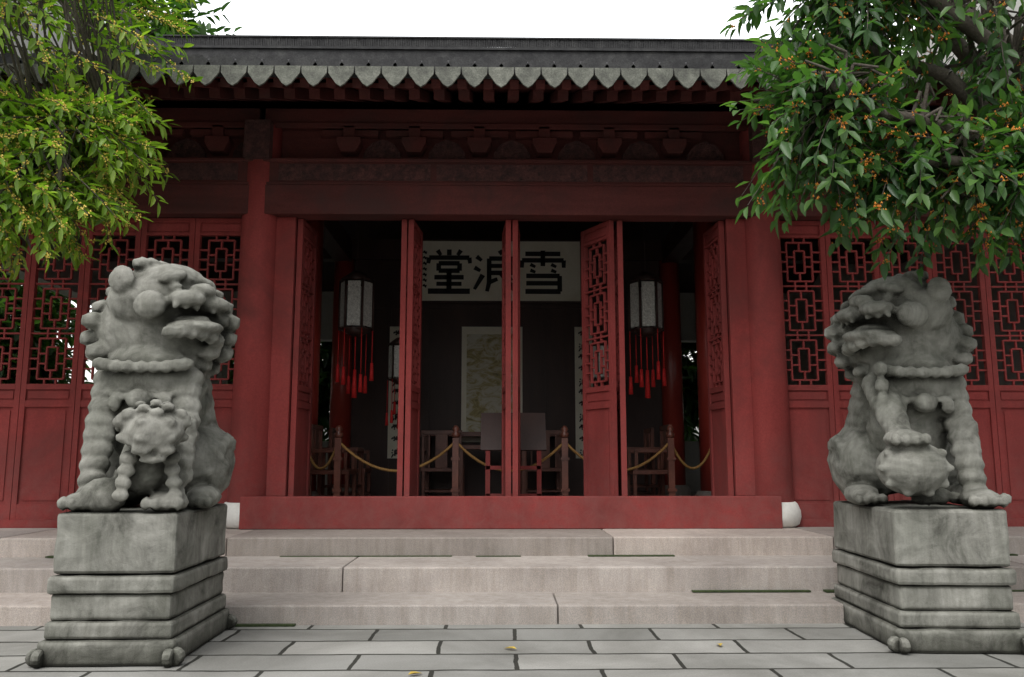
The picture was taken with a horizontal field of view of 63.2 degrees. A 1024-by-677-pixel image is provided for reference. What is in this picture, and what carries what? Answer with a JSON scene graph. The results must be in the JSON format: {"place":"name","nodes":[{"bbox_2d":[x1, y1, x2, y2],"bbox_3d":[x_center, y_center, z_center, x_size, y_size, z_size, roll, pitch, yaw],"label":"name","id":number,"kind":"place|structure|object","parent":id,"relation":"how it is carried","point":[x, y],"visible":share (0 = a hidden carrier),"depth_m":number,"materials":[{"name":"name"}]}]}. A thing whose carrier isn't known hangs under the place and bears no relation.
{"place":"outdoors","nodes":[
{"label":"outdoors","id":0,"kind":"place"},
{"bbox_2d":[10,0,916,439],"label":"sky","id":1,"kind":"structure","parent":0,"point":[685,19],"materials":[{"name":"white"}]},
{"bbox_2d":[309,424,671,495],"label":"chairs","id":2,"kind":"object","parent":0,"point":[649,450],"visible":0.56,"depth_m":11.21,"materials":[{"name":"brown wood"}]},
{"bbox_2d":[119,0,887,62],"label":"roof ridge","id":3,"kind":"structure","parent":0,"point":[501,49],"depth_m":13.19,"materials":[{"name":"grey tile"}]},
{"bbox_2d":[103,95,910,495],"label":"interior wall","id":4,"kind":"structure","parent":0,"point":[549,357],"depth_m":13.22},
{"bbox_2d":[312,485,710,495],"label":"hall column bases","id":5,"kind":"object","parent":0,"point":[683,490],"visible":0.11,"depth_m":12.70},
{"bbox_2d":[299,220,722,490],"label":"columns","id":6,"kind":"structure","parent":5,"relation":"on","point":[672,405],"depth_m":12.89,"materials":[{"name":"red wood"}]},
{"bbox_2d":[0,621,1023,676],"bbox_3d":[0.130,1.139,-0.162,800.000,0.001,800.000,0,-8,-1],"label":"stone pavement","id":7,"kind":"structure","parent":0,"point":[697,650],"depth_m":4.93,"materials":[{"name":"grey stone"}]},
{"bbox_2d":[0,272,93,383],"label":"tree wood","id":8,"kind":"object","parent":7,"relation":"on","point":[47,323],"visible":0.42,"depth_m":13.52,"materials":[{"name":"green plant"}]},
{"bbox_2d":[0,0,202,282],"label":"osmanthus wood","id":9,"kind":"object","parent":7,"relation":"on","point":[58,128],"visible":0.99,"depth_m":6.42,"materials":[{"name":"green plant"}]},
{"bbox_2d":[25,257,239,667],"bbox_3d":[-2.292,0.699,5.295,1.022,2.435,1.222,0,-8,-2],"label":"stone lion","id":10,"kind":"object","parent":7,"relation":"on","point":[140,564],"visible":1,"depth_m":4.97},
{"bbox_2d":[50,0,241,345],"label":"tree","id":11,"kind":"object","parent":7,"relation":"on","point":[160,31],"visible":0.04,"depth_m":16.46,"materials":[{"name":"green plant"}]},
{"bbox_2d":[227,342,698,440],"bbox_3d":[-0.244,0.926,19.341,16.634,6.147,3.424,0,-8,-1],"label":"tree wood","id":12,"kind":"object","parent":7,"relation":"on","point":[690,394],"visible":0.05,"depth_m":18.72,"materials":[{"name":"green plant"}]},
{"bbox_2d":[0,527,1023,625],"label":"stone steps","id":13,"kind":"structure","parent":7,"relation":"on","point":[551,576],"depth_m":6.42,"materials":[{"name":"stone"}]},
{"bbox_2d":[227,125,793,528],"bbox_3d":[-0.002,-0.175,8.498,12.840,4.110,0.470,0,-8,-1],"label":"column threshold","id":14,"kind":"object","parent":13,"relation":"on","point":[257,489],"visible":0.86,"depth_m":8.26,"materials":[{"name":"red paint"}]},
{"bbox_2d":[133,119,777,161],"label":"bracket carvings","id":15,"kind":"object","parent":14,"relation":"attached to","point":[257,143],"visible":0.34,"depth_m":8.72,"materials":[{"name":"red wood"}]},
{"bbox_2d":[75,108,1020,221],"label":"lintel beams","id":16,"kind":"structure","parent":14,"relation":"on","point":[305,142],"depth_m":8.59,"materials":[{"name":"red paint"}]},
{"bbox_2d":[116,163,827,182],"bbox_3d":[0.000,-1.708,8.604,12.080,0.175,0.018,0,-8,-1],"label":"carved frieze","id":17,"kind":"object","parent":16,"relation":"attached to","point":[422,172],"visible":0.57,"depth_m":8.59,"materials":[{"name":"red wood"}]},
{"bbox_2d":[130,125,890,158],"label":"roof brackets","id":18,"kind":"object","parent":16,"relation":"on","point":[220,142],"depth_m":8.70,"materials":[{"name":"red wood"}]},
{"bbox_2d":[225,501,800,528],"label":"column drums","id":19,"kind":"object","parent":13,"relation":"on","point":[791,514],"depth_m":8.04,"materials":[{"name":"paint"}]},
{"bbox_2d":[45,554,1023,626],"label":"step gaps","id":20,"kind":"object","parent":13,"relation":"on","point":[294,624],"visible":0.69,"depth_m":6.43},
{"bbox_2d":[408,643,722,674],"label":"fallen leaves","id":21,"kind":"object","parent":7,"relation":"on","point":[511,647],"visible":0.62,"depth_m":5.02,"materials":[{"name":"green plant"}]},
{"bbox_2d":[719,0,1023,284],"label":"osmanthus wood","id":22,"kind":"object","parent":7,"relation":"on","point":[831,96],"visible":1,"depth_m":5.16,"materials":[{"name":"green plant"}]},
{"bbox_2d":[824,269,1023,654],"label":"stone lion","id":23,"kind":"object","parent":7,"relation":"on","point":[923,570],"visible":0.93,"depth_m":5.38},
{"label":"hall floor","id":24,"kind":"structure","parent":7,"relation":"on","visible":0},
{"bbox_2d":[332,426,676,495],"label":"rope posts","id":25,"kind":"object","parent":24,"relation":"on","point":[455,459],"visible":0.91,"depth_m":9.41,"materials":[{"name":"brown wood"}]},
{"bbox_2d":[310,443,709,471],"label":"barrier ropes","id":26,"kind":"object","parent":25,"relation":"hanging from","point":[483,463],"visible":0.74,"depth_m":9.45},
{"bbox_2d":[0,218,1023,527],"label":"door panels","id":27,"kind":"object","parent":24,"relation":"on","point":[42,426],"depth_m":8.50,"materials":[{"name":"red paint"}]},
{"bbox_2d":[0,0,1023,491],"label":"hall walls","id":28,"kind":"structure","parent":24,"relation":"on","point":[688,334],"depth_m":13.20,"materials":[{"name":"red wood"}]},
{"bbox_2d":[387,241,592,457],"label":"calligraphy panels","id":29,"kind":"object","parent":28,"relation":"attached to","point":[569,254],"visible":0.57,"depth_m":13.13,"materials":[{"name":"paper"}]},
{"bbox_2d":[391,249,582,457],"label":"calligraphy characters","id":30,"kind":"object","parent":29,"relation":"attached to","point":[449,277],"visible":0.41,"depth_m":13.12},
{"bbox_2d":[466,334,512,431],"bbox_3d":[-0.315,0.714,13.086,0.800,1.580,0.005,0,-8,-1],"label":"painting scroll","id":31,"kind":"object","parent":29,"relation":"attached to","point":[484,376],"visible":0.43,"depth_m":13.10,"materials":[{"name":"beige paper"}]},
{"bbox_2d":[422,239,581,302],"bbox_3d":[-0.292,-1.063,13.163,2.800,1.020,0.040,0,-8,-1],"label":"plaque frame","id":32,"kind":"object","parent":29,"relation":"attached to","point":[511,301],"visible":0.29,"depth_m":13.10,"materials":[{"name":"brown wood"}]},
{"bbox_2d":[338,220,663,384],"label":"lantern frames","id":33,"kind":"structure","parent":28,"relation":"hanging from","point":[651,331],"depth_m":10.40,"materials":[{"name":"brown wood"}]},
{"bbox_2d":[340,280,661,378],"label":"lantern panels","id":34,"kind":"object","parent":33,"relation":"in","point":[354,297],"visible":0.61,"depth_m":10.35,"materials":[{"name":"white paper"}]},
{"bbox_2d":[335,328,666,428],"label":"lantern tassels","id":35,"kind":"object","parent":33,"relation":"hanging from","point":[393,411],"visible":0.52,"depth_m":10.34,"materials":[{"name":"red fabric"}]},
{"bbox_2d":[0,52,1010,84],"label":"roof tiles","id":36,"kind":"object","parent":28,"relation":"on","point":[459,61],"visible":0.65,"depth_m":7.28,"materials":[{"name":"grey tile"}]},
{"bbox_2d":[2,75,940,94],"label":"rafters","id":37,"kind":"object","parent":36,"relation":"attached to","point":[498,90],"visible":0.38,"depth_m":7.78,"materials":[{"name":"red paint"}]},
{"bbox_2d":[0,77,995,107],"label":"rafters","id":38,"kind":"object","parent":36,"relation":"attached to","point":[251,92],"visible":0.56,"depth_m":7.82,"materials":[{"name":"red paint"}]},
{"bbox_2d":[0,63,1011,89],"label":"eave tiles","id":39,"kind":"object","parent":36,"relation":"attached to","point":[474,77],"visible":0.64,"depth_m":7.23,"materials":[{"name":"grey tile"}]},
{"bbox_2d":[485,451,541,495],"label":"info stand legs","id":40,"kind":"object","parent":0,"point":[488,467],"visible":0.61,"depth_m":9.07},
{"bbox_2d":[480,413,545,450],"bbox_3d":[0.014,1.034,9.235,0.720,0.429,0.247,0,-8,-1],"label":"display board","id":41,"kind":"object","parent":40,"relation":"on","point":[532,431],"visible":0.71,"depth_m":9.21,"materials":[{"name":"brown wood"}]}
]}

